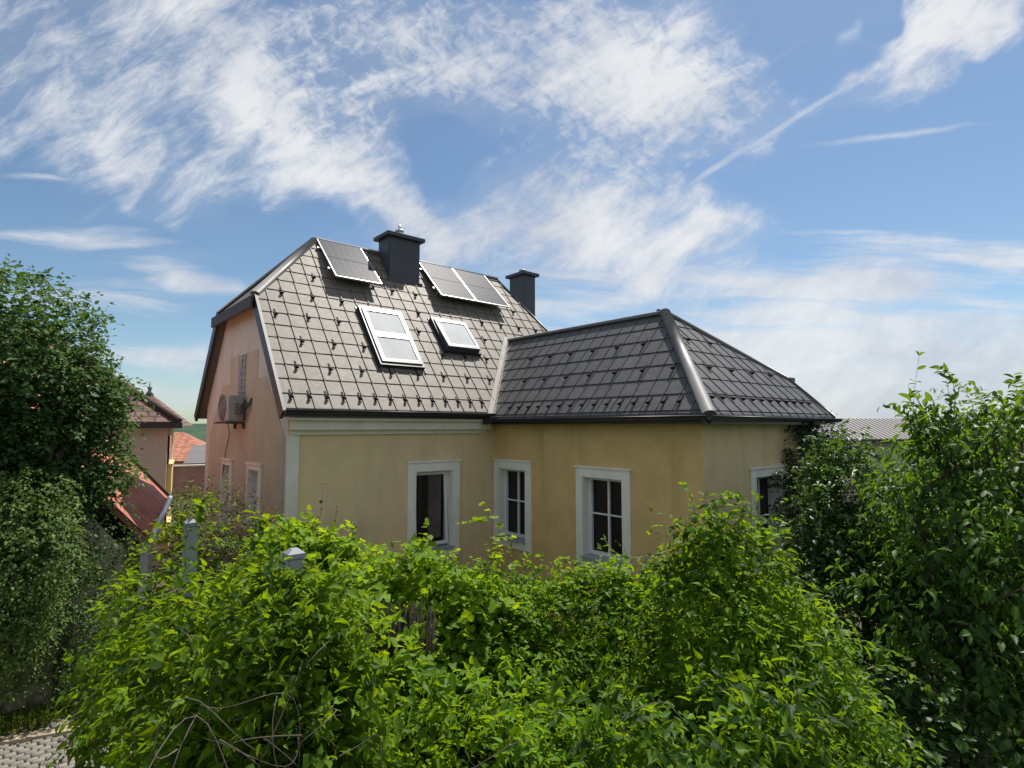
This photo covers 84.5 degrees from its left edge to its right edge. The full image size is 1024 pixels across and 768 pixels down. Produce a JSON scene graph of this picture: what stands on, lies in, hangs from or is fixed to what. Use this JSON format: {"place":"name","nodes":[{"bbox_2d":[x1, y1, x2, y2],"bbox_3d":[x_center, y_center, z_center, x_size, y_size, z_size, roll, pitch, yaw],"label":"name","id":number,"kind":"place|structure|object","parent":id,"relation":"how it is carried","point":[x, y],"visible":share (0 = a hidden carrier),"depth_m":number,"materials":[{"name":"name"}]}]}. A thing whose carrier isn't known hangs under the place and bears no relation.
{"place":"outdoors","nodes":[
{"label":"outdoors","id":0,"kind":"place"},
{"bbox_2d":[0,652,175,767],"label":"path","id":1,"kind":"structure","parent":0,"point":[48,742],"depth_m":6.25,"materials":[{"name":"stone"}]},
{"bbox_2d":[0,694,76,734],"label":"grass","id":2,"kind":"structure","parent":1,"relation":"on","point":[23,716],"depth_m":6.79,"materials":[{"name":"green plant"}]},
{"bbox_2d":[16,498,161,728],"bbox_3d":[-6.084,2.916,8.304,1.495,2.628,3.638,2,-5,-23],"label":"ivy","id":3,"kind":"object","parent":1,"relation":"on","point":[95,580],"visible":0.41,"depth_m":7.30,"materials":[{"name":"green plant"}]},
{"bbox_2d":[0,0,1023,426],"label":"sky","id":4,"kind":"structure","parent":0,"point":[831,192],"materials":[{"name":"blue"}]},
{"bbox_2d":[1,427,1023,767],"bbox_3d":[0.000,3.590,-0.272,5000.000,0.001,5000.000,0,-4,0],"label":"ground","id":5,"kind":"structure","parent":0,"point":[953,763],"depth_m":7.37,"materials":[{"name":"green plant"}]},
{"bbox_2d":[0,531,59,720],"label":"garden wall","id":6,"kind":"structure","parent":5,"relation":"on","point":[16,704],"depth_m":7.02,"materials":[{"name":"stone"}]},
{"bbox_2d":[0,462,102,726],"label":"ivy","id":7,"kind":"object","parent":6,"relation":"attached to","point":[38,624],"visible":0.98,"depth_m":6.24,"materials":[{"name":"green plant"}]},
{"bbox_2d":[0,722,100,745],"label":"kerb strip","id":8,"kind":"object","parent":5,"relation":"on","point":[26,737],"visible":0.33,"depth_m":6.47,"materials":[{"name":"concrete"}]},
{"bbox_2d":[51,552,75,697],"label":"garden wall","id":9,"kind":"structure","parent":5,"relation":"on","point":[53,694],"depth_m":7.54,"materials":[{"name":"stone"}]},
{"bbox_2d":[0,253,158,631],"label":"deciduous tree","id":10,"kind":"object","parent":5,"relation":"on","point":[58,432],"visible":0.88,"depth_m":6.86,"materials":[{"name":"green plant"}]},
{"bbox_2d":[3,361,172,692],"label":"shed","id":11,"kind":"structure","parent":5,"relation":"on","point":[151,500],"depth_m":8.42,"materials":[{"name":"red ceramic"}]},
{"bbox_2d":[1,318,182,565],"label":"neighbour house","id":12,"kind":"structure","parent":5,"relation":"on","point":[157,452],"depth_m":14.80,"materials":[{"name":"beige paint"}]},
{"bbox_2d":[145,381,192,425],"bbox_3d":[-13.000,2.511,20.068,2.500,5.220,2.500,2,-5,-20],"label":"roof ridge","id":13,"kind":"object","parent":12,"relation":"attached to","point":[149,394],"visible":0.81,"depth_m":20.27,"materials":[{"name":"beige paint"}]},
{"bbox_2d":[167,435,171,462],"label":"window","id":14,"kind":"structure","parent":12,"relation":"in","point":[170,436],"depth_m":15.16,"materials":[{"name":"glass"}]},
{"bbox_2d":[154,479,203,568],"bbox_3d":[-8.025,3.664,14.846,2.779,2.262,2.213,0,-4,0],"label":"background shrub","id":15,"kind":"object","parent":5,"relation":"on","point":[177,519],"visible":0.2,"depth_m":14.55,"materials":[{"name":"green plant"}]},
{"bbox_2d":[168,480,203,549],"bbox_3d":[-9.209,3.813,16.651,2.736,2.230,1.897,0,-4,0],"label":"background shrub","id":16,"kind":"object","parent":5,"relation":"on","point":[179,500],"visible":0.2,"depth_m":16.65,"materials":[{"name":"green plant"}]},
{"bbox_2d":[171,464,204,497],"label":"brick wall","id":17,"kind":"structure","parent":5,"relation":"on","point":[188,473],"depth_m":28.97,"materials":[{"name":"brick"}]},
{"bbox_2d":[176,518,199,693],"bbox_3d":[-2.970,2.628,5.116,0.120,2.770,0.120,4,-6,-40],"label":"fence post","id":18,"kind":"object","parent":5,"relation":"on","point":[192,538],"visible":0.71,"depth_m":5.16,"materials":[{"name":"metal"}]},
{"bbox_2d":[173,432,205,464],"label":"roof","id":19,"kind":"structure","parent":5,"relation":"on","point":[183,443],"depth_m":43.95,"materials":[{"name":"orange tile"}]},
{"bbox_2d":[183,445,205,464],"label":"roof","id":20,"kind":"structure","parent":5,"relation":"on","point":[196,454],"depth_m":33.12,"materials":[{"name":"white paint"}]},
{"bbox_2d":[169,474,292,626],"bbox_3d":[-3.571,2.646,7.632,2.461,2.886,1.430,-2,-5,20],"label":"photinia shrub","id":21,"kind":"object","parent":5,"relation":"on","point":[225,546],"visible":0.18,"depth_m":7.69,"materials":[{"name":"green plant"}]},
{"bbox_2d":[38,492,433,767],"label":"vine hedge","id":22,"kind":"object","parent":5,"relation":"on","point":[321,709],"visible":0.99,"depth_m":3.26,"materials":[{"name":"green plant"}]},
{"bbox_2d":[281,547,305,767],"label":"fence post","id":23,"kind":"object","parent":5,"relation":"on","point":[298,555],"visible":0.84,"depth_m":3.69,"materials":[{"name":"concrete"}]},
{"bbox_2d":[203,483,410,689],"bbox_3d":[-2.383,2.662,6.875,2.846,2.847,1.692,-1,-5,17],"label":"grape vine","id":24,"kind":"object","parent":5,"relation":"on","point":[318,548],"visible":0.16,"depth_m":6.76,"materials":[{"name":"green plant"}]},
{"bbox_2d":[351,592,434,759],"bbox_3d":[-1.177,3.046,5.543,0.873,1.961,0.055,0,-4,0],"label":"reed screen","id":25,"kind":"object","parent":5,"relation":"on","point":[409,619],"visible":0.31,"depth_m":5.58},
{"bbox_2d":[319,502,554,767],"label":"grape vine","id":26,"kind":"object","parent":5,"relation":"on","point":[424,567],"visible":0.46,"depth_m":5.80,"materials":[{"name":"green plant"}]},
{"bbox_2d":[141,624,889,767],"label":"vine hedge","id":27,"kind":"object","parent":5,"relation":"on","point":[783,738],"visible":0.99,"depth_m":2.95,"materials":[{"name":"green plant"}]},
{"bbox_2d":[194,224,842,675],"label":"house","id":28,"kind":"structure","parent":5,"relation":"on","point":[402,402],"depth_m":10.09,"materials":[{"name":"yellow paint"}]},
{"bbox_2d":[218,458,232,552],"bbox_3d":[-5.692,2.410,11.370,0.310,1.810,0.800,4,-6,-40],"label":"window","id":29,"kind":"structure","parent":28,"relation":"in","point":[228,463],"depth_m":11.54,"materials":[{"name":"white paint"}]},
{"bbox_2d":[213,394,251,475],"bbox_3d":[-5.473,1.011,10.834,0.375,1.622,1.773,4,-6,-40],"label":"air conditioner","id":30,"kind":"object","parent":28,"relation":"attached to","point":[230,409],"visible":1,"depth_m":10.50,"materials":[{"name":"white metal"}]},
{"bbox_2d":[237,353,246,418],"bbox_3d":[-5.118,0.066,10.919,0.255,1.285,0.400,4,-6,-40],"label":"window","id":31,"kind":"structure","parent":28,"relation":"in","point":[242,362],"depth_m":10.88,"materials":[{"name":"grey glass"}]},
{"bbox_2d":[244,462,261,551],"bbox_3d":[-4.520,2.307,10.008,0.310,1.810,0.840,4,-6,-40],"label":"window","id":32,"kind":"structure","parent":28,"relation":"in","point":[253,471],"depth_m":10.21,"materials":[{"name":"white paint"}]},
{"bbox_2d":[317,239,381,284],"bbox_3d":[-3.452,-2.597,11.935,1.130,1.062,1.101,4,-6,-40],"label":"solar panel","id":33,"kind":"object","parent":28,"relation":"attached to","point":[348,262],"visible":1,"depth_m":11.85,"materials":[{"name":"glass"}]},
{"bbox_2d":[406,459,460,561],"bbox_3d":[-1.503,2.337,10.572,1.175,1.805,0.310,4,-6,-40],"label":"window","id":34,"kind":"structure","parent":28,"relation":"in","point":[433,486],"depth_m":10.72,"materials":[{"name":"white paint"}]},
{"bbox_2d":[419,262,475,301],"bbox_3d":[-1.573,-2.476,13.541,1.110,1.062,1.101,4,-6,-40],"label":"solar panel","id":35,"kind":"object","parent":28,"relation":"attached to","point":[446,282],"visible":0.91,"depth_m":13.45,"materials":[{"name":"glass"}]},
{"bbox_2d":[453,269,509,307],"bbox_3d":[-0.794,-2.425,14.206,1.140,1.062,1.101,4,-6,-40],"label":"solar panel","id":36,"kind":"object","parent":28,"relation":"attached to","point":[481,288],"visible":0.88,"depth_m":14.13,"materials":[{"name":"glass"}]},
{"bbox_2d":[492,458,531,551],"bbox_3d":[0.059,2.329,11.037,0.310,1.690,1.150,4,-6,-40],"label":"window","id":37,"kind":"structure","parent":28,"relation":"in","point":[512,496],"depth_m":11.19,"materials":[{"name":"white paint"}]},
{"bbox_2d":[574,465,631,574],"bbox_3d":[1.543,2.209,9.310,0.310,1.670,1.190,4,-6,-40],"label":"window","id":38,"kind":"structure","parent":28,"relation":"in","point":[603,494],"depth_m":9.45,"materials":[{"name":"white paint"}]},
{"bbox_2d":[749,464,787,574],"bbox_3d":[4.123,2.210,9.196,1.200,1.740,0.310,4,-6,-40],"label":"window","id":39,"kind":"structure","parent":28,"relation":"in","point":[759,476],"depth_m":9.45,"materials":[{"name":"white paint"}]},
{"bbox_2d":[763,411,860,606],"bbox_3d":[5.324,2.257,9.618,2.587,3.651,1.245,4,-6,-42],"label":"wall creeper","id":40,"kind":"object","parent":28,"relation":"attached to","point":[802,434],"depth_m":9.48,"materials":[{"name":"green plant"}]},
{"bbox_2d":[422,538,718,767],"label":"hedge","id":41,"kind":"object","parent":5,"relation":"on","point":[610,597],"visible":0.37,"depth_m":5.74,"materials":[{"name":"green plant"}]},
{"bbox_2d":[599,481,942,767],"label":"vine column","id":42,"kind":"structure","parent":5,"relation":"on","point":[750,598],"depth_m":3.95,"materials":[{"name":"green plant"}]},
{"bbox_2d":[717,602,1023,767],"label":"undergrowth shrub","id":43,"kind":"object","parent":5,"relation":"on","point":[969,740],"visible":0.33,"depth_m":4.56,"materials":[{"name":"green plant"}]},
{"bbox_2d":[811,418,956,492],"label":"background building","id":44,"kind":"structure","parent":5,"relation":"on","point":[880,430],"depth_m":31.76,"materials":[{"name":"white paint"}]},
{"bbox_2d":[847,445,869,464],"bbox_3d":[19.006,3.897,30.972,1.200,1.100,0.058,0,-4,6],"label":"window","id":45,"kind":"structure","parent":44,"relation":"in","point":[854,446],"depth_m":30.93,"materials":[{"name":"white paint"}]},
{"bbox_2d":[768,414,1021,733],"bbox_3d":[4.383,2.268,6.840,3.670,3.829,2.831,0,-4,0],"label":"lilac bush","id":46,"kind":"object","parent":5,"relation":"on","point":[825,484],"visible":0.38,"depth_m":6.70,"materials":[{"name":"green plant"}]},
{"bbox_2d":[784,351,1023,767],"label":"cherry tree","id":47,"kind":"object","parent":5,"relation":"on","point":[968,599],"visible":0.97,"depth_m":5.42,"materials":[{"name":"green plant"}]},
{"bbox_2d":[845,393,1023,673],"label":"deciduous tree","id":48,"kind":"object","parent":5,"relation":"on","point":[884,448],"visible":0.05,"depth_m":8.24,"materials":[{"name":"green plant"}]},
{"bbox_2d":[915,407,1016,507],"bbox_3d":[12.613,2.645,14.343,4.346,4.240,3.846,3,-5,-38],"label":"background tree","id":49,"kind":"object","parent":5,"relation":"on","point":[969,461],"visible":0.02,"depth_m":14.52,"materials":[{"name":"green plant"}]},
{"bbox_2d":[930,418,1022,624],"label":"background tree","id":50,"kind":"object","parent":5,"relation":"on","point":[985,499],"depth_m":9.58,"materials":[{"name":"green plant"}]},
{"bbox_2d":[174,424,1020,438],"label":"hills","id":51,"kind":"structure","parent":0,"point":[197,431],"depth_m":180.21,"materials":[{"name":"green plant"}]}
]}

